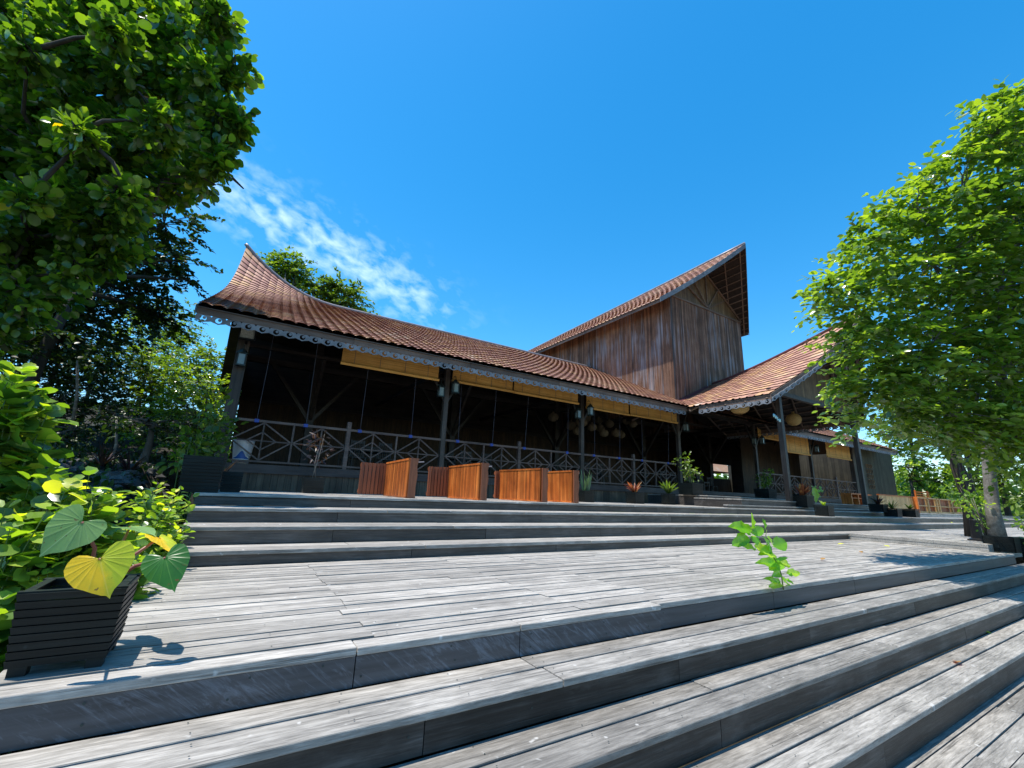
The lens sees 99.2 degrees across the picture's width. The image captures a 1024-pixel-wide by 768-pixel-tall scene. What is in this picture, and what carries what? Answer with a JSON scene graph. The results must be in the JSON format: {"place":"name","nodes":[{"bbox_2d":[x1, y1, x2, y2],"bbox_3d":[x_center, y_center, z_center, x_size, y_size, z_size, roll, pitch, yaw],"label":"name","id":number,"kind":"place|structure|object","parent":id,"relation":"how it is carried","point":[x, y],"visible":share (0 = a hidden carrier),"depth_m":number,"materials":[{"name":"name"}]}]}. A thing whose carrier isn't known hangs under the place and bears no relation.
{"place":"outdoors","nodes":[
{"label":"outdoors","id":0,"kind":"place"},
{"bbox_2d":[0,397,1023,767],"bbox_3d":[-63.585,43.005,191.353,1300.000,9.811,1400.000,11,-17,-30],"label":"ground","id":1,"kind":"structure","parent":0,"point":[108,445],"depth_m":9.48,"materials":[{"name":"grey wood"}]},
{"bbox_2d":[0,360,78,520],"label":"garden shrub","id":2,"kind":"object","parent":1,"relation":"on","point":[28,434],"visible":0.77,"depth_m":3.13,"materials":[{"name":"green plant"}]},
{"bbox_2d":[0,463,136,753],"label":"garden shrub","id":3,"kind":"object","parent":1,"relation":"on","point":[24,566],"visible":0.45,"depth_m":2.87,"materials":[{"name":"green plant"}]},
{"bbox_2d":[38,403,104,452],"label":"jungle tree","id":4,"kind":"object","parent":1,"relation":"on","point":[66,435],"visible":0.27,"depth_m":10.91,"materials":[{"name":"green plant"}]},
{"bbox_2d":[57,335,100,427],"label":"sapling","id":5,"kind":"object","parent":1,"relation":"on","point":[77,365],"visible":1,"depth_m":11.02,"materials":[{"name":"green plant"}]},
{"bbox_2d":[0,323,167,419],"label":"jungle tree","id":6,"kind":"object","parent":1,"relation":"on","point":[51,373],"visible":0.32,"depth_m":15.75,"materials":[{"name":"green plant"}]},
{"bbox_2d":[9,323,169,443],"bbox_3d":[-17.029,-0.084,17.615,6.994,5.982,4.612,8,-15,-21],"label":"jungle tree","id":7,"kind":"object","parent":1,"relation":"on","point":[89,405],"visible":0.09,"depth_m":17.15,"materials":[{"name":"green plant"}]},
{"bbox_2d":[37,360,157,447],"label":"jungle tree","id":8,"kind":"object","parent":1,"relation":"on","point":[81,400],"visible":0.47,"depth_m":14.26,"materials":[{"name":"green plant"}]},
{"bbox_2d":[75,441,132,466],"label":"spiky plant","id":9,"kind":"object","parent":1,"relation":"on","point":[103,459],"visible":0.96,"depth_m":9.47,"materials":[{"name":"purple plant"}]},
{"bbox_2d":[45,456,180,528],"bbox_3d":[-8.777,1.644,5.805,6.866,2.231,10.682,11,-17,-30],"label":"ground cover","id":10,"kind":"object","parent":1,"relation":"on","point":[120,480],"visible":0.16,"depth_m":9.07,"materials":[{"name":"green plant"}]},
{"bbox_2d":[2,201,225,398],"bbox_3d":[-13.977,-2.026,13.589,9.024,9.108,5.792,-3,-15,18],"label":"fine leaved tree","id":11,"kind":"object","parent":1,"relation":"on","point":[42,347],"visible":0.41,"depth_m":13.91,"materials":[{"name":"green plant"}]},
{"bbox_2d":[93,399,146,460],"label":"sapling","id":12,"kind":"object","parent":1,"relation":"on","point":[116,427],"visible":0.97,"depth_m":11.03,"materials":[{"name":"green plant"}]},
{"bbox_2d":[50,441,190,537],"bbox_3d":[-9.742,1.407,6.194,8.332,2.846,17.034,11,-17,-30],"label":"ground cover","id":13,"kind":"object","parent":1,"relation":"on","point":[135,457],"visible":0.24,"depth_m":10.08,"materials":[{"name":"green plant"}]},
{"bbox_2d":[107,450,155,470],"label":"spiky plant","id":14,"kind":"object","parent":1,"relation":"on","point":[125,466],"visible":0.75,"depth_m":9.37,"materials":[{"name":"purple plant"}]},
{"bbox_2d":[0,0,264,360],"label":"broadleaf tree","id":15,"kind":"object","parent":1,"relation":"on","point":[83,198],"visible":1,"depth_m":7.53,"materials":[{"name":"green plant"}]},
{"bbox_2d":[71,327,196,439],"bbox_3d":[-15.148,0.011,17.860,4.570,4.792,3.799,6,-15,-16],"label":"jungle tree","id":16,"kind":"object","parent":1,"relation":"on","point":[152,358],"visible":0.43,"depth_m":17.52,"materials":[{"name":"green plant"}]},
{"bbox_2d":[65,403,207,462],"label":"jungle tree","id":17,"kind":"object","parent":1,"relation":"on","point":[150,424],"visible":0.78,"depth_m":12.08,"materials":[{"name":"green plant"}]},
{"bbox_2d":[127,550,159,598],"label":"garden shrub","id":18,"kind":"object","parent":1,"relation":"on","point":[139,591],"visible":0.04,"depth_m":3.24,"materials":[{"name":"green plant"}]},
{"bbox_2d":[104,482,199,559],"bbox_3d":[-3.513,1.771,4.092,0.762,1.664,1.810,11,-17,-30],"label":"garden shrub","id":19,"kind":"object","parent":1,"relation":"on","point":[148,509],"visible":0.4,"depth_m":4.41,"materials":[{"name":"green plant"}]},
{"bbox_2d":[114,297,208,405],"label":"jungle tree","id":20,"kind":"object","parent":1,"relation":"on","point":[192,333],"visible":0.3,"depth_m":26.10,"materials":[{"name":"green plant"}]},
{"bbox_2d":[90,359,241,453],"bbox_3d":[-13.901,1.522,17.662,5.698,5.392,3.187,4,-14,-8],"label":"jungle tree","id":21,"kind":"object","parent":1,"relation":"on","point":[194,382],"visible":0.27,"depth_m":17.77,"materials":[{"name":"green plant"}]},
{"bbox_2d":[114,376,243,501],"bbox_3d":[-10.492,1.711,13.599,3.660,3.874,2.129,2,-14,2],"label":"jungle tree","id":22,"kind":"object","parent":1,"relation":"on","point":[161,399],"visible":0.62,"depth_m":13.77,"materials":[{"name":"green plant"}]},
{"bbox_2d":[132,332,237,455],"bbox_3d":[-15.631,0.896,21.296,5.608,7.538,4.849,-1,-15,14],"label":"jungle tree","id":23,"kind":"object","parent":1,"relation":"on","point":[202,353],"visible":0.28,"depth_m":21.38,"materials":[{"name":"green plant"}]},
{"bbox_2d":[155,386,248,545],"bbox_3d":[-6.585,1.910,9.164,1.463,4.004,1.166,11,-17,-30],"label":"garden shrub","id":24,"kind":"object","parent":1,"relation":"on","point":[200,442],"visible":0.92,"depth_m":9.37,"materials":[{"name":"green plant"}]},
{"bbox_2d":[256,245,323,291],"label":"hall tree","id":25,"kind":"object","parent":1,"relation":"on","point":[288,271],"visible":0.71,"depth_m":26.59,"materials":[{"name":"green plant"}]},
{"bbox_2d":[295,266,380,512],"bbox_3d":[-11.013,0.102,25.715,5.129,14.722,3.586,0,-14,8],"label":"hall tree","id":26,"kind":"object","parent":1,"relation":"on","point":[330,290],"visible":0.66,"depth_m":26.56,"materials":[{"name":"green plant"}]},
{"bbox_2d":[0,539,1005,685],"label":"deck","id":27,"kind":"structure","parent":1,"relation":"on","point":[203,613],"depth_m":3.85,"materials":[{"name":"grey wood"}]},
{"bbox_2d":[3,573,140,678],"bbox_3d":[-2.114,1.148,2.114,0.379,0.349,0.375,11,-17,-30],"label":"planter","id":28,"kind":"object","parent":27,"relation":"on","point":[58,619],"visible":0.95,"depth_m":1.98,"materials":[{"name":"paint"}]},
{"bbox_2d":[39,504,189,598],"bbox_3d":[-2.015,0.845,2.209,0.701,0.452,0.526,-4,-15,23],"label":"elephant ear plant","id":29,"kind":"object","parent":28,"relation":"on","point":[67,528],"visible":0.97,"depth_m":2.07,"materials":[{"name":"green plant"}]},
{"bbox_2d":[80,548,1023,767],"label":"deck screws","id":30,"kind":"object","parent":27,"relation":"attached to","point":[227,699],"visible":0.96,"depth_m":2.68,"materials":[{"name":"metal"}]},
{"bbox_2d":[179,495,1023,566],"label":"back step risers","id":31,"kind":"object","parent":27,"relation":"on","point":[246,537],"visible":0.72,"depth_m":7.22,"materials":[{"name":"grey wood"}]},
{"bbox_2d":[182,490,1020,555],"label":"back step treads","id":32,"kind":"object","parent":31,"relation":"on","point":[216,550],"visible":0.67,"depth_m":7.18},
{"bbox_2d":[178,455,226,492],"bbox_3d":[-4.816,1.403,6.777,0.544,0.534,0.540,11,-17,-30],"label":"planter","id":33,"kind":"object","parent":32,"relation":"on","point":[201,474],"visible":0.96,"depth_m":6.56,"materials":[{"name":"paint"}]},
{"bbox_2d":[219,471,243,491],"bbox_3d":[-4.947,1.726,7.684,0.324,0.344,0.320,11,-17,-30],"label":"planter","id":34,"kind":"object","parent":32,"relation":"on","point":[230,481],"visible":0.92,"depth_m":7.56,"materials":[{"name":"paint"}]},
{"bbox_2d":[301,477,325,493],"bbox_3d":[-4.438,2.262,9.703,0.444,0.334,0.440,11,-17,-30],"label":"planter","id":35,"kind":"object","parent":32,"relation":"on","point":[313,485],"visible":0.99,"depth_m":9.54,"materials":[{"name":"paint"}]},
{"bbox_2d":[299,430,333,477],"bbox_3d":[-4.417,1.588,9.872,0.804,1.135,0.733,11,-17,-30],"label":"pot plant","id":36,"kind":"object","parent":35,"relation":"on","point":[314,437],"visible":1,"depth_m":9.88,"materials":[{"name":"purple plant"}]},
{"bbox_2d":[357,458,423,497],"bbox_3d":[-2.466,1.999,9.218,0.618,0.748,2.144,16,-19,-42],"label":"slatted bench","id":37,"kind":"object","parent":32,"relation":"on","point":[398,478],"visible":1,"depth_m":9.48,"materials":[{"name":"brown wood"}]},
{"bbox_2d":[426,463,491,500],"bbox_3d":[-1.107,2.193,9.775,0.572,0.748,2.081,15,-19,-41],"label":"slatted bench","id":38,"kind":"object","parent":32,"relation":"on","point":[467,481],"visible":1,"depth_m":9.86,"materials":[{"name":"brown wood"}]},
{"bbox_2d":[493,468,548,501],"bbox_3d":[0.253,2.467,10.652,0.385,0.748,1.898,13,-18,-36],"label":"slatted bench","id":39,"kind":"object","parent":32,"relation":"on","point":[531,484],"visible":0.98,"depth_m":10.45,"materials":[{"name":"brown wood"}]},
{"bbox_2d":[547,470,579,502],"bbox_3d":[1.267,2.542,10.790,0.371,0.748,1.212,11,-17,-30],"label":"slatted bench","id":40,"kind":"object","parent":32,"relation":"on","point":[563,486],"visible":0.93,"depth_m":10.52,"materials":[{"name":"brown wood"}]},
{"bbox_2d":[578,490,594,501],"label":"planter","id":41,"kind":"object","parent":32,"relation":"on","point":[585,496],"visible":0.78,"depth_m":13.31,"materials":[{"name":"paint"}]},
{"bbox_2d":[579,471,591,490],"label":"snake plant","id":42,"kind":"object","parent":41,"relation":"on","point":[587,482],"visible":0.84,"depth_m":13.52,"materials":[{"name":"green plant"}]},
{"bbox_2d":[625,492,643,503],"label":"planter","id":43,"kind":"object","parent":32,"relation":"on","point":[635,497],"visible":0.99,"depth_m":14.44,"materials":[{"name":"paint"}]},
{"bbox_2d":[661,493,675,504],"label":"planter","id":44,"kind":"object","parent":32,"relation":"on","point":[668,498],"visible":0.99,"depth_m":15.47,"materials":[{"name":"paint"}]},
{"bbox_2d":[658,480,678,492],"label":"pot plant","id":45,"kind":"object","parent":44,"relation":"in","point":[667,488],"visible":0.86,"depth_m":15.57,"materials":[{"name":"green plant"}]},
{"bbox_2d":[678,483,702,494],"bbox_3d":[6.638,3.901,16.191,0.644,0.424,0.640,11,-17,-30],"label":"planter","id":46,"kind":"object","parent":32,"relation":"on","point":[690,488],"visible":0.98,"depth_m":15.98,"materials":[{"name":"paint"}]},
{"bbox_2d":[672,451,703,482],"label":"pot plant","id":47,"kind":"object","parent":46,"relation":"on","point":[690,476],"visible":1,"depth_m":16.30,"materials":[{"name":"green plant"}]},
{"bbox_2d":[754,489,776,498],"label":"planter","id":48,"kind":"object","parent":32,"relation":"on","point":[767,493],"visible":0.94,"depth_m":18.54,"materials":[{"name":"paint"}]},
{"bbox_2d":[751,468,774,488],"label":"pot plant","id":49,"kind":"object","parent":48,"relation":"on","point":[768,482],"visible":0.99,"depth_m":18.90,"materials":[{"name":"green plant"}]},
{"bbox_2d":[793,495,814,507],"bbox_3d":[10.264,4.145,15.376,0.544,0.404,0.540,11,-17,-30],"label":"planter","id":50,"kind":"object","parent":32,"relation":"on","point":[805,501],"visible":0.73,"depth_m":15.19,"materials":[{"name":"paint"}]},
{"bbox_2d":[792,483,809,494],"bbox_3d":[10.338,3.744,15.464,0.704,0.516,0.691,0,-14,10],"label":"croton","id":51,"kind":"object","parent":50,"relation":"on","point":[801,489],"visible":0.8,"depth_m":15.33,"materials":[{"name":"orange plant"}]},
{"bbox_2d":[813,505,834,515],"bbox_3d":[10.439,4.235,14.561,0.444,0.344,0.440,11,-17,-30],"label":"planter","id":52,"kind":"object","parent":32,"relation":"on","point":[823,510],"visible":1,"depth_m":14.43,"materials":[{"name":"paint"}]},
{"bbox_2d":[811,486,822,501],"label":"trailing plant","id":53,"kind":"object","parent":52,"relation":"in","point":[815,493],"visible":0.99,"depth_m":15.87,"materials":[{"name":"green plant"}]},
{"bbox_2d":[841,493,871,504],"bbox_3d":[15.822,5.280,19.953,2.181,0.490,0.400,11,-17,-30],"label":"open shelf stand","id":54,"kind":"object","parent":32,"relation":"on","point":[852,498],"visible":0.73,"depth_m":19.53,"materials":[{"name":"brown wood"}]},
{"bbox_2d":[868,504,887,511],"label":"planter","id":55,"kind":"object","parent":32,"relation":"on","point":[878,507],"visible":1,"depth_m":17.24,"materials":[{"name":"paint"}]},
{"bbox_2d":[883,508,902,516],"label":"planter","id":56,"kind":"object","parent":32,"relation":"on","point":[892,512],"visible":0.81,"depth_m":17.14,"materials":[{"name":"paint"}]},
{"bbox_2d":[901,509,919,517],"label":"planter","id":57,"kind":"object","parent":32,"relation":"on","point":[915,513],"visible":0.88,"depth_m":17.45,"materials":[{"name":"paint"}]},
{"bbox_2d":[0,556,1015,752],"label":"deck edge fascia","id":58,"kind":"structure","parent":1,"relation":"on","point":[29,726],"depth_m":2.37,"materials":[{"name":"grey wood"}]},
{"bbox_2d":[0,553,1014,709],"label":"deck edge board","id":59,"kind":"object","parent":58,"relation":"on","point":[30,693],"visible":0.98,"depth_m":2.36,"materials":[{"name":"grey wood"}]},
{"bbox_2d":[728,513,799,589],"bbox_3d":[2.719,1.775,4.607,1.279,0.788,0.143,11,-17,-30],"label":"deck seedling","id":60,"kind":"object","parent":59,"relation":"on","point":[774,563],"visible":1,"depth_m":4.58,"materials":[{"name":"green plant"}]},
{"bbox_2d":[194,242,897,512],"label":"longhouse","id":61,"kind":"structure","parent":1,"relation":"on","point":[673,344],"depth_m":20.19,"materials":[{"name":"wood"}]},
{"bbox_2d":[235,344,248,367],"bbox_3d":[-6.691,-0.736,10.800,0.300,0.601,0.282,-2,-15,17],"label":"wall lantern","id":62,"kind":"object","parent":61,"relation":"attached to","point":[241,355],"depth_m":10.72,"materials":[{"name":"metal"}]},
{"bbox_2d":[232,439,254,463],"bbox_3d":[-6.769,1.701,10.936,0.500,0.600,0.500,11,-17,-30],"label":"waste bin","id":63,"kind":"object","parent":61,"relation":"on","point":[239,452],"visible":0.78,"depth_m":10.77,"materials":[{"name":"white plastic"}]},
{"bbox_2d":[238,327,256,343],"bbox_3d":[-6.666,-1.166,10.965,0.360,0.364,0.556,11,-17,-30],"label":"floodlight","id":64,"kind":"object","parent":61,"relation":"attached to","point":[246,335],"visible":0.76,"depth_m":10.76,"materials":[{"name":"black metal"}]},
{"bbox_2d":[347,439,365,469],"bbox_3d":[-4.861,2.265,13.725,0.440,1.020,0.420,11,-17,-30],"label":"dining chair","id":65,"kind":"object","parent":61,"relation":"on","point":[362,453],"visible":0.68,"depth_m":13.86,"materials":[{"name":"brown wood"}]},
{"bbox_2d":[337,448,391,468],"bbox_3d":[-4.978,2.620,14.597,1.600,0.750,0.900,11,-17,-30],"label":"dining table","id":66,"kind":"object","parent":61,"relation":"on","point":[365,451],"visible":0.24,"depth_m":14.54,"materials":[{"name":"brown wood"}]},
{"bbox_2d":[364,446,377,462],"bbox_3d":[-4.989,2.704,15.478,0.440,1.020,0.420,11,-17,-30],"label":"dining chair","id":67,"kind":"object","parent":61,"relation":"on","point":[375,458],"visible":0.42,"depth_m":15.67,"materials":[{"name":"brown wood"}]},
{"bbox_2d":[377,442,392,462],"bbox_3d":[-4.125,2.419,14.223,0.440,1.020,0.420,11,-17,-30],"label":"dining chair","id":68,"kind":"object","parent":61,"relation":"on","point":[389,459],"visible":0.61,"depth_m":14.39,"materials":[{"name":"brown wood"}]},
{"bbox_2d":[340,343,438,380],"bbox_3d":[-3.527,-0.630,12.968,2.940,0.643,0.087,11,-17,-30],"label":"bamboo blind","id":69,"kind":"object","parent":61,"relation":"hanging from","point":[356,358],"visible":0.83,"depth_m":12.89,"materials":[{"name":"yellow wicker"}]},
{"bbox_2d":[436,379,444,397],"bbox_3d":[-2.250,0.119,13.781,0.300,0.601,0.282,-2,-15,17],"label":"wall lantern","id":70,"kind":"object","parent":61,"relation":"attached to","point":[441,391],"depth_m":13.70,"materials":[{"name":"glass"}]},
{"bbox_2d":[451,376,459,393],"bbox_3d":[-1.788,0.002,13.777,0.300,0.601,0.282,-2,-15,17],"label":"wall lantern","id":71,"kind":"object","parent":61,"relation":"attached to","point":[456,384],"depth_m":13.70,"materials":[{"name":"glass"}]},
{"bbox_2d":[444,458,488,477],"bbox_3d":[-1.749,3.321,16.872,1.600,0.750,0.900,11,-17,-30],"label":"dining table","id":72,"kind":"object","parent":61,"relation":"on","point":[454,460],"visible":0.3,"depth_m":16.72,"materials":[{"name":"brown wood"}]},
{"bbox_2d":[452,365,513,392],"bbox_3d":[-0.925,-0.164,14.530,2.300,0.583,0.087,11,-17,-30],"label":"bamboo blind","id":73,"kind":"object","parent":61,"relation":"hanging from","point":[474,379],"visible":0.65,"depth_m":14.49,"materials":[{"name":"yellow wicker"}]},
{"bbox_2d":[513,379,578,404],"bbox_3d":[1.302,0.265,15.861,2.920,0.593,0.087,11,-17,-30],"label":"bamboo blind","id":74,"kind":"object","parent":61,"relation":"hanging from","point":[543,392],"visible":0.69,"depth_m":15.80,"materials":[{"name":"yellow wicker"}]},
{"bbox_2d":[548,403,558,421],"bbox_3d":[1.944,0.761,20.430,0.517,2.005,0.516,11,-17,-30],"label":"woven pendant lamp","id":75,"kind":"object","parent":61,"relation":"hanging from","point":[553,417],"visible":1,"depth_m":20.08,"materials":[{"name":"wicker"}]},
{"bbox_2d":[597,464,610,484],"bbox_3d":[4.070,4.036,19.352,0.440,1.020,0.420,11,-17,-30],"label":"dining chair","id":76,"kind":"object","parent":61,"relation":"on","point":[600,473],"visible":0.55,"depth_m":19.51,"materials":[{"name":"brown wood"}]},
{"bbox_2d":[586,392,629,415],"bbox_3d":[3.850,0.793,17.375,2.320,0.683,0.087,11,-17,-30],"label":"bamboo blind","id":77,"kind":"object","parent":61,"relation":"hanging from","point":[604,405],"visible":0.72,"depth_m":17.35,"materials":[{"name":"yellow wicker"}]},
{"bbox_2d":[630,400,677,423],"bbox_3d":[6.133,1.218,18.742,2.970,0.663,0.087,11,-17,-30],"label":"bamboo blind","id":78,"kind":"object","parent":61,"relation":"hanging from","point":[650,413],"visible":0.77,"depth_m":18.67,"materials":[{"name":"yellow wicker"}]},
{"bbox_2d":[696,471,709,490],"bbox_3d":[9.639,4.922,21.997,0.440,1.020,0.420,11,-17,-30],"label":"dining chair","id":79,"kind":"object","parent":61,"relation":"on","point":[698,478],"visible":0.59,"depth_m":22.08,"materials":[{"name":"brown wood"}]},
{"bbox_2d":[730,404,749,413],"bbox_3d":[8.776,0.743,16.832,0.686,0.822,0.685,11,-17,-30],"label":"woven pendant lamp","id":80,"kind":"object","parent":61,"relation":"hanging from","point":[740,410],"visible":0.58,"depth_m":16.58,"materials":[{"name":"wicker"}]},
{"bbox_2d":[757,427,778,440],"bbox_3d":[13.961,2.699,23.473,2.540,0.623,0.087,11,-17,-30],"label":"bamboo blind","id":81,"kind":"object","parent":61,"relation":"hanging from","point":[773,437],"visible":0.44,"depth_m":23.37,"materials":[{"name":"yellow wicker"}]},
{"bbox_2d":[785,400,801,425],"bbox_3d":[12.315,1.136,19.133,0.624,1.388,0.623,11,-17,-30],"label":"woven pendant lamp","id":82,"kind":"object","parent":61,"relation":"hanging from","point":[793,419],"visible":1,"depth_m":18.86,"materials":[{"name":"wicker"}]},
{"bbox_2d":[786,434,810,455],"bbox_3d":[16.248,3.397,24.757,2.540,1.173,0.087,11,-17,-30],"label":"bamboo blind","id":83,"kind":"object","parent":61,"relation":"hanging from","point":[797,445],"visible":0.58,"depth_m":24.73,"materials":[{"name":"yellow wicker"}]},
{"bbox_2d":[825,442,851,460],"bbox_3d":[20.442,4.146,27.277,3.240,1.073,0.087,11,-17,-30],"label":"bamboo blind","id":84,"kind":"object","parent":61,"relation":"hanging from","point":[833,452],"visible":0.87,"depth_m":27.25,"materials":[{"name":"yellow wicker"}]},
{"bbox_2d":[227,446,1023,519],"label":"woods","id":85,"kind":"object","parent":1,"relation":"on","point":[1013,509],"depth_m":58.30,"materials":[{"name":"green plant"}]},
{"bbox_2d":[858,351,993,514],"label":"garden tree","id":86,"kind":"object","parent":1,"relation":"on","point":[910,445],"visible":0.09,"depth_m":40.07,"materials":[{"name":"green plant"}]},
{"bbox_2d":[891,447,1023,507],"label":"garden tree","id":87,"kind":"object","parent":1,"relation":"on","point":[908,478],"visible":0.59,"depth_m":37.71,"materials":[{"name":"green plant"}]},
{"bbox_2d":[893,675,1023,767],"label":"deck","id":88,"kind":"structure","parent":1,"relation":"on","point":[989,733],"depth_m":3.33,"materials":[{"name":"grey wood"}]},
{"bbox_2d":[233,575,1023,767],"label":"front step risers","id":89,"kind":"object","parent":88,"relation":"on","point":[384,748],"visible":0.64,"depth_m":2.91,"materials":[{"name":"grey wood"}]},
{"bbox_2d":[0,563,1023,767],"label":"front step treads","id":90,"kind":"object","parent":89,"relation":"on","point":[906,698],"visible":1,"depth_m":2.71,"materials":[{"name":"grey wood"}]},
{"bbox_2d":[1020,538,1023,558],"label":"planter","id":91,"kind":"object","parent":90,"relation":"on","point":[1022,541],"visible":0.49,"depth_m":10.25,"materials":[{"name":"paint"}]},
{"bbox_2d":[1003,510,1023,543],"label":"pot plant","id":92,"kind":"object","parent":91,"relation":"in","point":[1018,522],"visible":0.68,"depth_m":10.38,"materials":[{"name":"green plant"}]},
{"bbox_2d":[935,412,1023,527],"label":"garden tree","id":93,"kind":"object","parent":1,"relation":"on","point":[1005,502],"visible":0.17,"depth_m":29.49,"materials":[{"name":"green plant"}]},
{"bbox_2d":[0,0,1023,492],"label":"sky","id":94,"kind":"structure","parent":0,"point":[517,174],"materials":[{"name":"blue"}]},
{"bbox_2d":[713,464,727,473],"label":"garden pavilion","id":95,"kind":"structure","parent":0,"point":[719,469],"depth_m":56.99,"materials":[{"name":"tile"}]},
{"bbox_2d":[829,527,1023,557],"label":"side terrace","id":96,"kind":"structure","parent":0,"point":[952,538],"depth_m":11.65,"materials":[{"name":"grey wood"}]},
{"bbox_2d":[791,77,1023,547],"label":"glossy leaf tree","id":97,"kind":"object","parent":96,"relation":"on","point":[993,422],"visible":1,"depth_m":7.95,"materials":[{"name":"green plant"}]},
{"bbox_2d":[901,425,1002,536],"bbox_3d":[13.487,2.648,13.040,2.804,3.797,3.115,3,-14,-4],"label":"dark trunk tree","id":98,"kind":"object","parent":96,"relation":"on","point":[954,470],"visible":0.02,"depth_m":13.12,"materials":[{"name":"green plant"}]},
{"bbox_2d":[952,406,983,540],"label":"tree","id":99,"kind":"object","parent":96,"relation":"on","point":[975,536],"visible":0.47,"depth_m":11.19,"materials":[{"name":"plant"}]},
{"bbox_2d":[981,535,1021,552],"bbox_3d":[11.333,3.695,10.079,0.524,0.334,0.520,11,-17,-30],"label":"planter","id":100,"kind":"object","parent":96,"relation":"on","point":[1009,544],"visible":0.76,"depth_m":9.91,"materials":[{"name":"paint"}]},
{"bbox_2d":[940,474,1003,534],"bbox_3d":[11.254,2.911,10.623,1.017,1.450,1.357,-8,-17,34],"label":"pot plant","id":101,"kind":"object","parent":100,"relation":"in","point":[973,500],"visible":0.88,"depth_m":10.66,"materials":[{"name":"green plant"}]},
{"bbox_2d":[920,513,1019,518],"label":"terrace","id":102,"kind":"structure","parent":0,"point":[942,515],"depth_m":22.12,"materials":[{"name":"wood"}]},
{"bbox_2d":[876,494,919,509],"bbox_3d":[18.627,5.770,20.951,4.176,0.800,0.260,11,-17,-30],"label":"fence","id":103,"kind":"object","parent":102,"relation":"on","point":[904,500],"visible":0.57,"depth_m":21.17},
{"bbox_2d":[918,497,961,513],"bbox_3d":[23.501,6.713,23.947,6.910,0.790,0.200,11,-17,-30],"label":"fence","id":104,"kind":"object","parent":102,"relation":"on","point":[935,505],"visible":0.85,"depth_m":23.67,"materials":[{"name":"beige wood"}]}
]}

